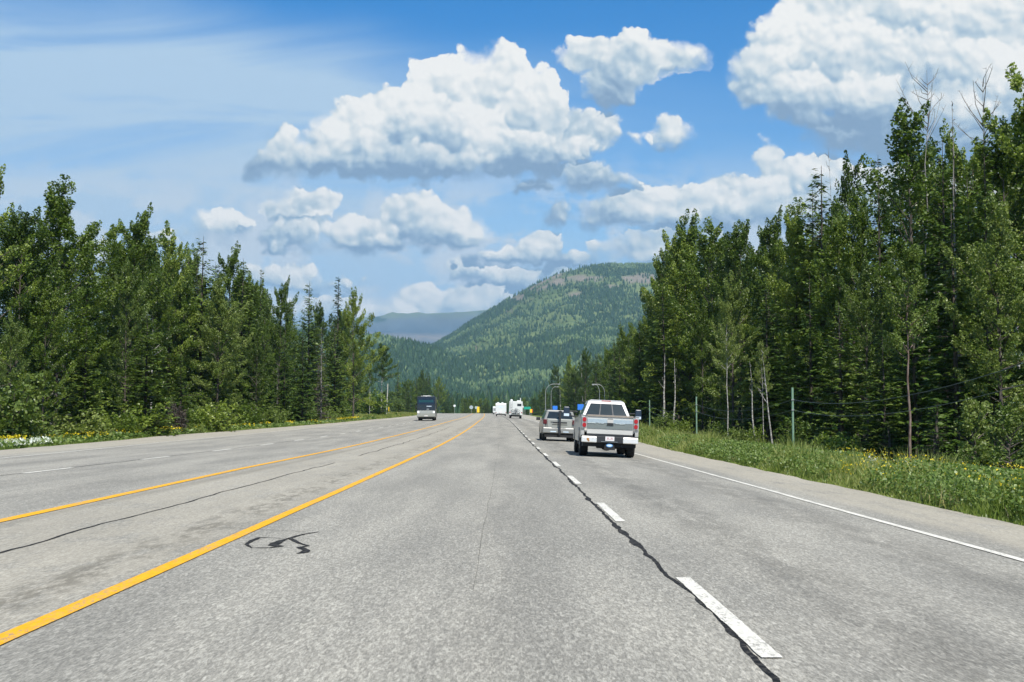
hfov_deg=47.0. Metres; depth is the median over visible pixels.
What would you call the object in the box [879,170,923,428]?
spruce tree
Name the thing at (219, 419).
shrub
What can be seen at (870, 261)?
spruce tree
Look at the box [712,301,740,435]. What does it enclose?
aspen tree
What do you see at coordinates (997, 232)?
cottonwood tree
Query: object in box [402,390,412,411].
spruce tree
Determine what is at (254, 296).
cottonwood tree
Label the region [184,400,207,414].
shrub
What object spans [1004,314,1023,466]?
spruce tree
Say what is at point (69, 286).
cottonwood tree
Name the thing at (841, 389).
spruce tree
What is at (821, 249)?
spruce tree
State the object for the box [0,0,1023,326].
sky
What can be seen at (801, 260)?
cottonwood tree
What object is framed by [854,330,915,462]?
spruce tree
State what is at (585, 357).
cottonwood tree
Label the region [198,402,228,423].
shrub
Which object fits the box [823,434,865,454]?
shrub
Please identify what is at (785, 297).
cottonwood tree
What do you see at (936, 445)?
sapling
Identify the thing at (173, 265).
cottonwood tree
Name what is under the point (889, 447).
sapling
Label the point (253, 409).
shrub
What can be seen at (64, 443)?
verge grass
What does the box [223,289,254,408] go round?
cottonwood tree
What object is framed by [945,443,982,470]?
shrub
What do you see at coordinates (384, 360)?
aspen tree
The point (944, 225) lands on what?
spruce tree
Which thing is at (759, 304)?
cottonwood tree
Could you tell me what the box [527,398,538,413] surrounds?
cottonwood tree
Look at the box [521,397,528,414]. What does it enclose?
cottonwood tree
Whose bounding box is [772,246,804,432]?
spruce tree
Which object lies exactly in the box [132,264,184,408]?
aspen tree
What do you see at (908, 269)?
cottonwood tree
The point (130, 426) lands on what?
shrub
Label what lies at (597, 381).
spruce tree
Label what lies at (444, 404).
spruce tree
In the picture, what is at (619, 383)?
spruce tree
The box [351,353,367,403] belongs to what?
cottonwood tree
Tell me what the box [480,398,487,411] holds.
cottonwood tree
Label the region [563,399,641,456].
pickup truck
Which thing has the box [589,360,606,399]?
cottonwood tree
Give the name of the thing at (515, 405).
camper
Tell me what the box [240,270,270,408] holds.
cottonwood tree
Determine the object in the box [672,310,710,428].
spruce tree
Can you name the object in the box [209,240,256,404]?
cottonwood tree
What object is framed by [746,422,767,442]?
shrub
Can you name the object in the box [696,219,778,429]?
cottonwood tree
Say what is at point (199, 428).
shrub
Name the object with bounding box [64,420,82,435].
shrub
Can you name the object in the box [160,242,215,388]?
cottonwood tree
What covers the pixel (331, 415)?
shrub
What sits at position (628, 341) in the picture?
spruce tree
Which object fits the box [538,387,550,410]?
cottonwood tree
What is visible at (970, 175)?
spruce tree
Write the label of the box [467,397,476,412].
cottonwood tree
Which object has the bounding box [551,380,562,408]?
spruce tree
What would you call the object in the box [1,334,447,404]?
hill
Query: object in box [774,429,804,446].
shrub
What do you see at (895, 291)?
spruce tree
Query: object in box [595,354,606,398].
spruce tree
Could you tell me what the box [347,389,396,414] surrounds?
shrub
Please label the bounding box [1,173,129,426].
cottonwood tree
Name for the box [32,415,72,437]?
shrub
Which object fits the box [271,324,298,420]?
spruce tree
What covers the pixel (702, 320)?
cottonwood tree
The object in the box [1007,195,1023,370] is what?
cottonwood tree
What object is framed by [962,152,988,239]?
aspen tree
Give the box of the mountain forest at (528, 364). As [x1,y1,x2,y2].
[432,261,760,400]
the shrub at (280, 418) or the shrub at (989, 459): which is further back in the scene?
the shrub at (280, 418)
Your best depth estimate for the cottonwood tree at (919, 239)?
65.57 m
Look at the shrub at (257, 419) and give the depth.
110.94 m
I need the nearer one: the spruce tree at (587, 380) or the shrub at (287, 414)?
the shrub at (287, 414)
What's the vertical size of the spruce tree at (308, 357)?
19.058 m
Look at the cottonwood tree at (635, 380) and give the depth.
163.15 m
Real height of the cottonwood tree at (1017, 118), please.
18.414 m
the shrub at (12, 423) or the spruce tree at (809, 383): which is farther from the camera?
the spruce tree at (809, 383)
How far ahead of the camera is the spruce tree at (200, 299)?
111.56 m
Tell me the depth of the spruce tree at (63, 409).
76.72 m
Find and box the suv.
[536,408,574,441]
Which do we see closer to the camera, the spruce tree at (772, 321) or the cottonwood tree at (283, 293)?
the spruce tree at (772, 321)
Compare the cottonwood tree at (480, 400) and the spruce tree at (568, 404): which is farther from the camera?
the cottonwood tree at (480, 400)
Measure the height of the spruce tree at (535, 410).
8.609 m
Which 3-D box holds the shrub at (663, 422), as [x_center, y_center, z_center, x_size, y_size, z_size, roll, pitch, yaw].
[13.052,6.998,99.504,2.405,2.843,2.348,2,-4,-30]
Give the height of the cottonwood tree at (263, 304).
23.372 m
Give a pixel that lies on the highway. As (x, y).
(466, 547)
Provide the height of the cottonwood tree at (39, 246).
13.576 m
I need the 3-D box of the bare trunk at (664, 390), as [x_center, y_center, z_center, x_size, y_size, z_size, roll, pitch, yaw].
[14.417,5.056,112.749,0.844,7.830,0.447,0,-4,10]
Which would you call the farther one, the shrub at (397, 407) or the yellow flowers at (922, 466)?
the shrub at (397, 407)
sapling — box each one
[872,419,903,463]
[908,400,955,464]
[951,393,1003,466]
[983,402,1023,477]
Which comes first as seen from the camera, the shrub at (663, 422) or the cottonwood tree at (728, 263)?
the shrub at (663, 422)
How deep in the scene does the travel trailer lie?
271.54 m
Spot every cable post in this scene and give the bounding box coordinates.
[696,397,696,432]
[791,388,793,444]
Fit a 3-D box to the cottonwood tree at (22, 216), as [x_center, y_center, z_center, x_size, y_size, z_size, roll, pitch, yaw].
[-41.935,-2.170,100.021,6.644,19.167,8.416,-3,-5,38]
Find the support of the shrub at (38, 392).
on the ground at (766, 438)
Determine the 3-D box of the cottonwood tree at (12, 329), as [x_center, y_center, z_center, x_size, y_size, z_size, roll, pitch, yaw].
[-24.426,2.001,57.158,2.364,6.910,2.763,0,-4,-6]
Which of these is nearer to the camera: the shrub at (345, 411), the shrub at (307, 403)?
the shrub at (307, 403)
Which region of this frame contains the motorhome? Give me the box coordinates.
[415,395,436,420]
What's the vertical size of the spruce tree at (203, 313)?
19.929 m
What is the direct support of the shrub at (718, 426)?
on the ground at (766, 438)
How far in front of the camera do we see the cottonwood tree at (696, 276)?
114.20 m
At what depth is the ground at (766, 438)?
96.66 m
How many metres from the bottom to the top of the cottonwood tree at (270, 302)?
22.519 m
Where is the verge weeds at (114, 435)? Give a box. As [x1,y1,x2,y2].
[0,416,375,448]
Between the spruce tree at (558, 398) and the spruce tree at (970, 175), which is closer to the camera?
the spruce tree at (970, 175)
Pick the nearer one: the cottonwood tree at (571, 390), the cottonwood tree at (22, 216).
the cottonwood tree at (22, 216)
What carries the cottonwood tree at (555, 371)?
on the ground at (766, 438)
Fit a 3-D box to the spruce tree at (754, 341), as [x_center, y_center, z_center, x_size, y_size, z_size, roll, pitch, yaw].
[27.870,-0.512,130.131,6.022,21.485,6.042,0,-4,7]
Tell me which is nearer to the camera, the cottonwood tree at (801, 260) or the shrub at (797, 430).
the shrub at (797, 430)
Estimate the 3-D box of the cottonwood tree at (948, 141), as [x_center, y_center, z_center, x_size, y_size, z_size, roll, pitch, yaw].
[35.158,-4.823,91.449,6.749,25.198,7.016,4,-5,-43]
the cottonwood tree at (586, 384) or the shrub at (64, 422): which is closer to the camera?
the shrub at (64, 422)
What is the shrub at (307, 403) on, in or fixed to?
on the ground at (766, 438)
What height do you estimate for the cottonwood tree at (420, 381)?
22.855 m
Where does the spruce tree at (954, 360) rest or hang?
on the ground at (766, 438)
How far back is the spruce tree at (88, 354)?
85.48 m
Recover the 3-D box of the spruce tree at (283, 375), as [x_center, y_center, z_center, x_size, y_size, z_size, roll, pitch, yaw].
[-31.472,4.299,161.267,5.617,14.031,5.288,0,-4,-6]
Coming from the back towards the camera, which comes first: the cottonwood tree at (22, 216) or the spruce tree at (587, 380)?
the spruce tree at (587, 380)
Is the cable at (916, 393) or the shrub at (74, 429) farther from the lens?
the shrub at (74, 429)
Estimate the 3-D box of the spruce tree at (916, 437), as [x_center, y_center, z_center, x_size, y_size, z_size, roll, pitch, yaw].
[16.707,0.869,48.887,3.432,8.875,3.420,-2,-4,22]
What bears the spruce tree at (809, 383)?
on the ground at (766, 438)
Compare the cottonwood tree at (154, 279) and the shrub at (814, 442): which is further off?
the cottonwood tree at (154, 279)
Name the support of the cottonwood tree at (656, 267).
on the ground at (766, 438)
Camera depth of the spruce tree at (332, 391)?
164.38 m
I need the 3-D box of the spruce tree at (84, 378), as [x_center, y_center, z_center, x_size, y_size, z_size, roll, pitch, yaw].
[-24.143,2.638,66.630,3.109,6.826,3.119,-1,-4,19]
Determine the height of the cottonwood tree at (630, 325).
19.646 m
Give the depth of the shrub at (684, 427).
92.57 m
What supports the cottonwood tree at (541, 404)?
on the ground at (766, 438)
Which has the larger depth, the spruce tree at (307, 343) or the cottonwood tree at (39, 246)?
the spruce tree at (307, 343)
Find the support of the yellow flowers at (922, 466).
on the ground at (766, 438)
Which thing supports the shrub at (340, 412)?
on the ground at (766, 438)
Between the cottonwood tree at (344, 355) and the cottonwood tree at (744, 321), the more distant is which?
the cottonwood tree at (344, 355)
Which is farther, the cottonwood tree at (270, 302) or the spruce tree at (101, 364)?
the cottonwood tree at (270, 302)
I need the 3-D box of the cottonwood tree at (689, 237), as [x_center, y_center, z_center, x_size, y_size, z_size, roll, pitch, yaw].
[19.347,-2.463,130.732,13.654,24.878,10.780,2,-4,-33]
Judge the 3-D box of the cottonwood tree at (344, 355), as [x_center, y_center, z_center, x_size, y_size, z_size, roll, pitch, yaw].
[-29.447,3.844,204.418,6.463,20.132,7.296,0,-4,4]
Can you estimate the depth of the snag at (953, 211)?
54.00 m
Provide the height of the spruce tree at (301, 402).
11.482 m
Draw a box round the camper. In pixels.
[509,398,522,418]
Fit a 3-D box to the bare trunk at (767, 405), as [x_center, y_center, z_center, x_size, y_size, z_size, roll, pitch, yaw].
[13.518,3.261,63.069,0.483,5.569,0.538,-6,-4,0]
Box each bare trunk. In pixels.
[659,360,664,417]
[673,358,676,419]
[749,364,754,435]
[758,350,772,442]
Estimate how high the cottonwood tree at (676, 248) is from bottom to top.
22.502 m
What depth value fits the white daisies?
52.55 m
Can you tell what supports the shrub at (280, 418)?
on the ground at (766, 438)
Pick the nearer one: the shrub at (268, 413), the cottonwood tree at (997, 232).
the cottonwood tree at (997, 232)
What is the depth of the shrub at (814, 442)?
54.68 m
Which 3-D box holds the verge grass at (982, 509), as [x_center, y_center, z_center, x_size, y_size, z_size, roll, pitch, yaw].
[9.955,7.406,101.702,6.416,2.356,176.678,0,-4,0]
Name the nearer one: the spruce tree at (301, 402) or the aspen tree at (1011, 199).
the aspen tree at (1011, 199)
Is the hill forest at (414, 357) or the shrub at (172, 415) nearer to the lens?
the shrub at (172, 415)
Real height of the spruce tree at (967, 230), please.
13.897 m
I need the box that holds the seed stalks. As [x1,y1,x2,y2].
[640,429,1021,518]
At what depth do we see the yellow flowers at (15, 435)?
65.06 m
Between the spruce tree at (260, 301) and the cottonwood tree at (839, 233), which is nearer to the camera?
the cottonwood tree at (839, 233)
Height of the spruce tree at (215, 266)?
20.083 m
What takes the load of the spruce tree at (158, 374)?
on the ground at (766, 438)
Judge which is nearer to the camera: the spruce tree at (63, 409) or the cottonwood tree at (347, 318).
the spruce tree at (63, 409)
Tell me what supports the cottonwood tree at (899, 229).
on the ground at (766, 438)
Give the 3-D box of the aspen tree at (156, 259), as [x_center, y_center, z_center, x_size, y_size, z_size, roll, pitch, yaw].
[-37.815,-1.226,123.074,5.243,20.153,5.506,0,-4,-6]
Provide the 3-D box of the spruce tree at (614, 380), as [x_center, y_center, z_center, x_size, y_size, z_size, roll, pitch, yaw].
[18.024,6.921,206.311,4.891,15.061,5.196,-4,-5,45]
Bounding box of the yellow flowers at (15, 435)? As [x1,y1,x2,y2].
[0,416,358,441]
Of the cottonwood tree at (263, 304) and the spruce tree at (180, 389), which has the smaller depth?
the spruce tree at (180, 389)
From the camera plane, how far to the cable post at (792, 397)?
45.94 m
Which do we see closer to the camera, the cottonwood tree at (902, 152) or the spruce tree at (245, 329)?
the cottonwood tree at (902, 152)
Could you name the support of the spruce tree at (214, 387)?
on the ground at (766, 438)
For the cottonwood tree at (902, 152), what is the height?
19.368 m
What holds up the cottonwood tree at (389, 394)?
on the ground at (766, 438)
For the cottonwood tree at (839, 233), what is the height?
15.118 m
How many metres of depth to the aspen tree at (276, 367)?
154.58 m
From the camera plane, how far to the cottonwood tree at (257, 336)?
117.88 m
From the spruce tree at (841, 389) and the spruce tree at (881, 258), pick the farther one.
the spruce tree at (881, 258)
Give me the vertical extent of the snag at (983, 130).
18.277 m
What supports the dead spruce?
on the ground at (766, 438)
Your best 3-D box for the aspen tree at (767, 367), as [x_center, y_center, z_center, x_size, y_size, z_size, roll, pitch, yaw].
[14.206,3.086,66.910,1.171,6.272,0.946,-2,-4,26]
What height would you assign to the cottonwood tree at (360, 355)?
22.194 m
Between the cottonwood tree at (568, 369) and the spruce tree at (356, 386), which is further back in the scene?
the cottonwood tree at (568, 369)
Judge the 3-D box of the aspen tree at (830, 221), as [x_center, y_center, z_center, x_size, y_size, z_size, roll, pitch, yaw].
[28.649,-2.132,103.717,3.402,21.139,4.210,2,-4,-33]
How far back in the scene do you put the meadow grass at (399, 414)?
275.42 m
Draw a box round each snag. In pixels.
[825,149,836,434]
[896,62,943,429]
[950,101,960,405]
[953,64,1000,445]
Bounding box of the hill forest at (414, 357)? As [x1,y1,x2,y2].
[282,328,482,397]
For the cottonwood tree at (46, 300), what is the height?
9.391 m
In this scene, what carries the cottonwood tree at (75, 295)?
on the ground at (766, 438)
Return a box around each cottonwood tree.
[0,164,41,387]
[0,205,38,383]
[0,206,93,434]
[0,210,87,404]
[0,311,32,435]
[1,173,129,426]
[9,277,77,430]
[49,256,95,424]
[85,223,149,417]
[92,202,173,417]
[93,246,163,420]
[99,256,156,412]
[108,256,161,374]
[139,220,199,426]
[150,251,204,411]
[151,267,212,413]
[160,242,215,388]
[160,276,209,412]
[182,273,253,410]
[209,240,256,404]
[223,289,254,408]
[226,274,275,408]
[236,321,272,413]
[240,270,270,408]
[249,299,293,399]
[259,279,274,364]
[264,275,298,411]
[267,293,276,400]
[273,307,305,398]
[295,300,339,411]
[320,287,387,416]
[325,306,357,416]
[339,331,353,410]
[347,353,365,412]
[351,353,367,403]
[380,390,389,411]
[385,391,396,411]
[399,379,414,410]
[401,379,417,411]
[413,378,424,395]
[417,369,430,394]
[430,376,449,411]
[460,398,468,412]
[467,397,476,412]
[477,398,482,412]
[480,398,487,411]
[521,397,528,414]
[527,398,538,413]
[534,395,546,414]
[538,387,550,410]
[546,364,564,409]
[558,354,577,407]
[559,368,588,415]
[571,347,597,403]
[576,366,592,411]
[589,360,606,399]
[597,345,615,399]
[610,322,633,409]
[612,344,635,397]
[617,330,658,422]
[623,304,659,421]
[634,246,686,417]
[639,277,661,415]
[640,229,707,424]
[641,208,722,427]
[650,277,673,393]
[655,254,708,410]
[667,216,755,431]
[668,280,709,420]
[687,232,761,413]
[687,300,723,432]
[688,248,743,430]
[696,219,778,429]
[696,270,765,430]
[706,241,753,425]
[709,274,762,430]
[734,204,794,437]
[743,197,842,427]
[744,231,795,430]
[781,221,833,300]
[792,229,831,419]
[795,211,877,438]
[809,182,904,444]
[828,150,873,434]
[829,254,900,451]
[860,97,969,450]
[863,137,965,420]
[878,164,991,431]
[881,243,939,460]
[899,164,946,302]
[930,118,992,335]
[938,190,1023,465]
[947,62,1023,450]
[948,115,1023,455]
[963,134,1022,385]
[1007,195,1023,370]
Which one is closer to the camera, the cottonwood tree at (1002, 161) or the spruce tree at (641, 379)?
the cottonwood tree at (1002, 161)
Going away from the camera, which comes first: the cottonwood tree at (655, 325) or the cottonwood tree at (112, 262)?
the cottonwood tree at (112, 262)
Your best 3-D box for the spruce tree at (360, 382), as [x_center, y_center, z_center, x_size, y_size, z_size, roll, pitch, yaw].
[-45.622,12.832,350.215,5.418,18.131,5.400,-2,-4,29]
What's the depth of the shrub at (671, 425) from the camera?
94.53 m
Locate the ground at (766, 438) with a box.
[49,414,1023,477]
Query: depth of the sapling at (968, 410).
35.41 m
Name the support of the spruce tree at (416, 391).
on the ground at (766, 438)
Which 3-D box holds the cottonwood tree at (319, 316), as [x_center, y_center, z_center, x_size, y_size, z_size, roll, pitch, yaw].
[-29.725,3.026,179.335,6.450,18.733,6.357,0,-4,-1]
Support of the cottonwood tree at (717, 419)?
on the ground at (766, 438)
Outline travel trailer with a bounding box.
[496,402,505,415]
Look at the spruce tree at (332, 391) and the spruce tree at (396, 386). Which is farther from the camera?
the spruce tree at (396, 386)
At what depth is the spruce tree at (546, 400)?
530.71 m
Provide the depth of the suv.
64.37 m
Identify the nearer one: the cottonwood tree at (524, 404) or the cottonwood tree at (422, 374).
the cottonwood tree at (524, 404)
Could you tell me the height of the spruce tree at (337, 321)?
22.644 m
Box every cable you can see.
[795,384,1023,415]
[796,363,1023,403]
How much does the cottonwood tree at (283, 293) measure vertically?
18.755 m
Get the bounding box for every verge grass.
[0,415,395,449]
[575,416,1023,525]
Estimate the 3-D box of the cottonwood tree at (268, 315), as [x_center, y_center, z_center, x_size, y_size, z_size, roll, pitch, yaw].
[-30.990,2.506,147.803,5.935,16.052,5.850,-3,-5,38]
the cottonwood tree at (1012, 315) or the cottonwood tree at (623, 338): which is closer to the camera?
the cottonwood tree at (1012, 315)
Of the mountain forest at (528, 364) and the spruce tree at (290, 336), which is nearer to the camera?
the spruce tree at (290, 336)
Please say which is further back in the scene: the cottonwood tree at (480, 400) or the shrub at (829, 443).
the cottonwood tree at (480, 400)
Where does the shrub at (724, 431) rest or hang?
on the ground at (766, 438)
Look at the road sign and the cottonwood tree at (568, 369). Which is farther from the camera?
the cottonwood tree at (568, 369)
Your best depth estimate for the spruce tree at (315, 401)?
187.67 m
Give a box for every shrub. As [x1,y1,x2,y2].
[0,368,62,438]
[0,370,47,436]
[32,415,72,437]
[44,408,114,440]
[44,409,71,434]
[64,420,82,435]
[71,388,114,434]
[102,409,146,437]
[102,417,142,432]
[106,398,180,435]
[141,407,173,428]
[164,398,188,433]
[165,404,205,425]
[183,422,207,432]
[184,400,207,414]
[188,407,213,429]
[192,398,243,431]
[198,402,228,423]
[219,394,258,424]
[228,401,271,423]
[241,409,264,424]
[258,403,286,424]
[263,403,288,422]
[276,405,291,421]
[282,403,310,421]
[291,394,316,419]
[322,407,344,421]
[326,394,347,417]
[338,399,350,415]
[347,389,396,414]
[389,396,406,411]
[651,407,679,430]
[665,420,693,432]
[672,415,693,432]
[705,423,732,436]
[707,417,730,433]
[723,421,753,441]
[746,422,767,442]
[773,410,815,446]
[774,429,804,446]
[806,434,822,447]
[809,422,867,457]
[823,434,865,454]
[939,445,967,462]
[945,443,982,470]
[964,435,1023,472]
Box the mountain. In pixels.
[449,266,1023,413]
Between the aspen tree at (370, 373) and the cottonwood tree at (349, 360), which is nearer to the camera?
the cottonwood tree at (349, 360)
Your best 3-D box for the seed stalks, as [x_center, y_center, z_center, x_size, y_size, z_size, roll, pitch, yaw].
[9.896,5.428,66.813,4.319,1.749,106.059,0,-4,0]
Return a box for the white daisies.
[1,436,52,446]
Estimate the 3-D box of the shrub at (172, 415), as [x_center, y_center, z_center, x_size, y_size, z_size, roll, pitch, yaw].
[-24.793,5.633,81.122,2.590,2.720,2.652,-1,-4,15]
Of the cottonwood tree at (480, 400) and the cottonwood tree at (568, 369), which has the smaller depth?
the cottonwood tree at (568, 369)
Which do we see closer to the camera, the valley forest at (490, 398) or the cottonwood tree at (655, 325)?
the cottonwood tree at (655, 325)
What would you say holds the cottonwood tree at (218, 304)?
on the ground at (766, 438)
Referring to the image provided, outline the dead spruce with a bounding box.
[312,328,330,419]
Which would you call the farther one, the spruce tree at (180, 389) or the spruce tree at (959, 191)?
the spruce tree at (180, 389)
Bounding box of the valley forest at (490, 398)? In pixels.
[305,389,706,414]
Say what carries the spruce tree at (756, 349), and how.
on the ground at (766, 438)
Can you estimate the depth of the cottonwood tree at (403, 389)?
468.58 m
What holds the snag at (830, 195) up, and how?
on the ground at (766, 438)
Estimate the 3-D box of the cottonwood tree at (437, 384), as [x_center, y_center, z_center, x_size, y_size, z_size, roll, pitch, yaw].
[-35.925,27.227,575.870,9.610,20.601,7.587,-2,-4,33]
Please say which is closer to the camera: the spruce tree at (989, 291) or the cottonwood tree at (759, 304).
the spruce tree at (989, 291)
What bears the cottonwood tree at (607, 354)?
on the ground at (766, 438)
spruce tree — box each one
[23,229,70,430]
[52,270,112,423]
[58,250,119,424]
[62,327,108,437]
[93,261,119,417]
[109,316,184,435]
[123,228,169,414]
[163,236,239,416]
[167,354,194,432]
[183,255,207,408]
[193,263,234,399]
[203,265,236,413]
[219,258,271,423]
[253,314,277,412]
[255,270,270,408]
[268,323,294,411]
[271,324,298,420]
[285,307,303,395]
[285,345,301,409]
[287,281,335,415]
[291,329,316,421]
[303,320,330,411]
[304,306,317,393]
[318,315,342,405]
[322,319,350,417]
[324,276,351,415]
[344,352,362,413]
[352,366,363,413]
[394,362,401,409]
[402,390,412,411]
[411,377,419,411]
[423,373,431,394]
[441,386,447,412]
[444,391,451,412]
[533,402,539,414]
[543,389,548,412]
[551,374,562,409]
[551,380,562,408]
[561,373,575,413]
[578,367,594,413]
[587,355,603,399]
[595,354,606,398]
[599,358,610,399]
[602,340,621,399]
[613,345,626,400]
[622,338,637,409]
[624,338,633,412]
[628,320,652,425]
[630,337,651,422]
[632,286,695,428]
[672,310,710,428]
[738,289,797,443]
[741,254,793,430]
[743,245,772,429]
[747,230,791,435]
[757,166,873,442]
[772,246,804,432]
[782,188,844,439]
[783,279,839,445]
[802,218,878,443]
[802,302,880,458]
[818,191,876,435]
[845,209,894,422]
[848,159,911,445]
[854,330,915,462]
[873,271,960,459]
[876,178,907,427]
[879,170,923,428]
[893,139,985,454]
[893,166,951,446]
[910,150,994,433]
[911,181,1018,456]
[911,204,1004,461]
[939,140,1023,459]
[964,158,998,408]
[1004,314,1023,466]
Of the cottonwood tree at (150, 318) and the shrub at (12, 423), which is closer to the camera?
the shrub at (12, 423)
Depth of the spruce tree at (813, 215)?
88.30 m
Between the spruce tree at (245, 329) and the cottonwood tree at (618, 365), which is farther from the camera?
the cottonwood tree at (618, 365)
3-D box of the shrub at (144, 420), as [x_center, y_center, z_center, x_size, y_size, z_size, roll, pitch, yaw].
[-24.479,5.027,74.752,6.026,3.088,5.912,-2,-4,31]
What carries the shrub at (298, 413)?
on the ground at (766, 438)
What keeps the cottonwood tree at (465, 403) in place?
on the ground at (766, 438)
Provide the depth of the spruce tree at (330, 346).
195.25 m
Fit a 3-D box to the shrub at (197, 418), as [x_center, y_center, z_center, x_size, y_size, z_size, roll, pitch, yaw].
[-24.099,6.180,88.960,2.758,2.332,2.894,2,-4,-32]
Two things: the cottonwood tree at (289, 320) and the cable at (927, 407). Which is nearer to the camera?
the cable at (927, 407)
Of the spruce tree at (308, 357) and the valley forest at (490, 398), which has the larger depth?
the valley forest at (490, 398)
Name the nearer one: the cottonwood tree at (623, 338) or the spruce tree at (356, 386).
the cottonwood tree at (623, 338)
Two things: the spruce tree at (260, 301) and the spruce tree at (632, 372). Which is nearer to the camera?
the spruce tree at (260, 301)
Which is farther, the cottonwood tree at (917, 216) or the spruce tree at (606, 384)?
the spruce tree at (606, 384)
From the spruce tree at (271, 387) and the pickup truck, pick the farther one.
the spruce tree at (271, 387)
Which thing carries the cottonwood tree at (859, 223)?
on the ground at (766, 438)
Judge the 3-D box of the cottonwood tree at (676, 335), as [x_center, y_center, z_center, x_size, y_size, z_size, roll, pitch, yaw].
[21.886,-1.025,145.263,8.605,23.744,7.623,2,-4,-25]
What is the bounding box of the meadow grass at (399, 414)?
[348,411,416,419]
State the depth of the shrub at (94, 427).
64.30 m
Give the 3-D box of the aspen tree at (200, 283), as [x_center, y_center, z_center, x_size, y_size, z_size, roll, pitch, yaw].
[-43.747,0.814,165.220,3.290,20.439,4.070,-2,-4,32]
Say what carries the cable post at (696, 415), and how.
on the ground at (766, 438)
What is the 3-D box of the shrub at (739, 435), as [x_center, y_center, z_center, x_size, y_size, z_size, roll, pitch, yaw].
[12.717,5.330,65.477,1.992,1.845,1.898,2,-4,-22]
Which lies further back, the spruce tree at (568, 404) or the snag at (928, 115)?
the spruce tree at (568, 404)
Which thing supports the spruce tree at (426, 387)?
on the ground at (766, 438)
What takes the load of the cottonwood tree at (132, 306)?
on the ground at (766, 438)
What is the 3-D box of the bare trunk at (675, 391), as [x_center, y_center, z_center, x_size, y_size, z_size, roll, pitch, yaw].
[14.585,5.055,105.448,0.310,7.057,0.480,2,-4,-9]
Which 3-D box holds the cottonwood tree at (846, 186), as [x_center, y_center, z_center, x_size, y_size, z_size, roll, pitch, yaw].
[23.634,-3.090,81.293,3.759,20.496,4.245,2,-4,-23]
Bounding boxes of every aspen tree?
[41,242,72,424]
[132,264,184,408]
[143,235,170,324]
[197,275,210,321]
[269,332,289,388]
[364,369,375,413]
[365,343,400,407]
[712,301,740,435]
[753,340,773,438]
[815,200,846,328]
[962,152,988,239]
[988,143,1023,446]
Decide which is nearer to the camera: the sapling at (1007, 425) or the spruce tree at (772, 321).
the sapling at (1007, 425)
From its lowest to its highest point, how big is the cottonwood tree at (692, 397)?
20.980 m
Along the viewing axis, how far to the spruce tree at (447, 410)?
573.33 m
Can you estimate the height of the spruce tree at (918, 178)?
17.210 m
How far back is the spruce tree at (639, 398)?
162.46 m
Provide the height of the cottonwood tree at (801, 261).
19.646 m
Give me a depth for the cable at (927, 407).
28.16 m
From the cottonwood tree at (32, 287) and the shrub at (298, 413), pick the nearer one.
the cottonwood tree at (32, 287)
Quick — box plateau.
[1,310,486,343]
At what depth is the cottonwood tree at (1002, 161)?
52.36 m
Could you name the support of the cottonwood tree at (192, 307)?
on the ground at (766, 438)
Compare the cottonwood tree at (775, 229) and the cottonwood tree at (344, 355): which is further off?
the cottonwood tree at (344, 355)
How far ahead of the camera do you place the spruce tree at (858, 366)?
95.30 m
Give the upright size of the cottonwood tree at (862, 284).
10.315 m
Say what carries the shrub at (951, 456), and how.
on the ground at (766, 438)
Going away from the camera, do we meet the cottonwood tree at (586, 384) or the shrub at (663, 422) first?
the shrub at (663, 422)
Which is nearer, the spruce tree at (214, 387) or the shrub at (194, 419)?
the shrub at (194, 419)
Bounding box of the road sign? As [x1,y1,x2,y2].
[578,404,583,411]
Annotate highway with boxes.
[0,413,1023,681]
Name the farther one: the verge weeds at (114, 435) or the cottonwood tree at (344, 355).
the cottonwood tree at (344, 355)
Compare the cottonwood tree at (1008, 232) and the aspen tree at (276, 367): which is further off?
the aspen tree at (276, 367)
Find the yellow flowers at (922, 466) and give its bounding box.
[828,447,1023,495]
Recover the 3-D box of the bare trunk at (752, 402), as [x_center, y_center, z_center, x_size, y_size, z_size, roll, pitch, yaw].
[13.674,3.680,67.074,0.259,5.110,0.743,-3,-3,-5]
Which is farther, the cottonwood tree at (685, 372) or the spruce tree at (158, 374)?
the cottonwood tree at (685, 372)
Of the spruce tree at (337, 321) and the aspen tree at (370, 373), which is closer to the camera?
the spruce tree at (337, 321)
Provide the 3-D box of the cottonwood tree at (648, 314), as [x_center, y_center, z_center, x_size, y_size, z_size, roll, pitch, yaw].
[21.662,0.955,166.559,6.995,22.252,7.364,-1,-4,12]
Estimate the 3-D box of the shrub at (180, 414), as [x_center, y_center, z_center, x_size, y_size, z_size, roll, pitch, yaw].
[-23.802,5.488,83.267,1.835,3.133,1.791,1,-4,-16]
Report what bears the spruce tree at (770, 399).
on the ground at (766, 438)
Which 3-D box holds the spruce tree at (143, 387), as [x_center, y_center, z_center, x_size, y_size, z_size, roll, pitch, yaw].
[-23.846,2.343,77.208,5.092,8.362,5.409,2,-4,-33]
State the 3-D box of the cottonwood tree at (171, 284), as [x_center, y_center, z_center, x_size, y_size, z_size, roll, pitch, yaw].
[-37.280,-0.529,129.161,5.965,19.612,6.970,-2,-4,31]
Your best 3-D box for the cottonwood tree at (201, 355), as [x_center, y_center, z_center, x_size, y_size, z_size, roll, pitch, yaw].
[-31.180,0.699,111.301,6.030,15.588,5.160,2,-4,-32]

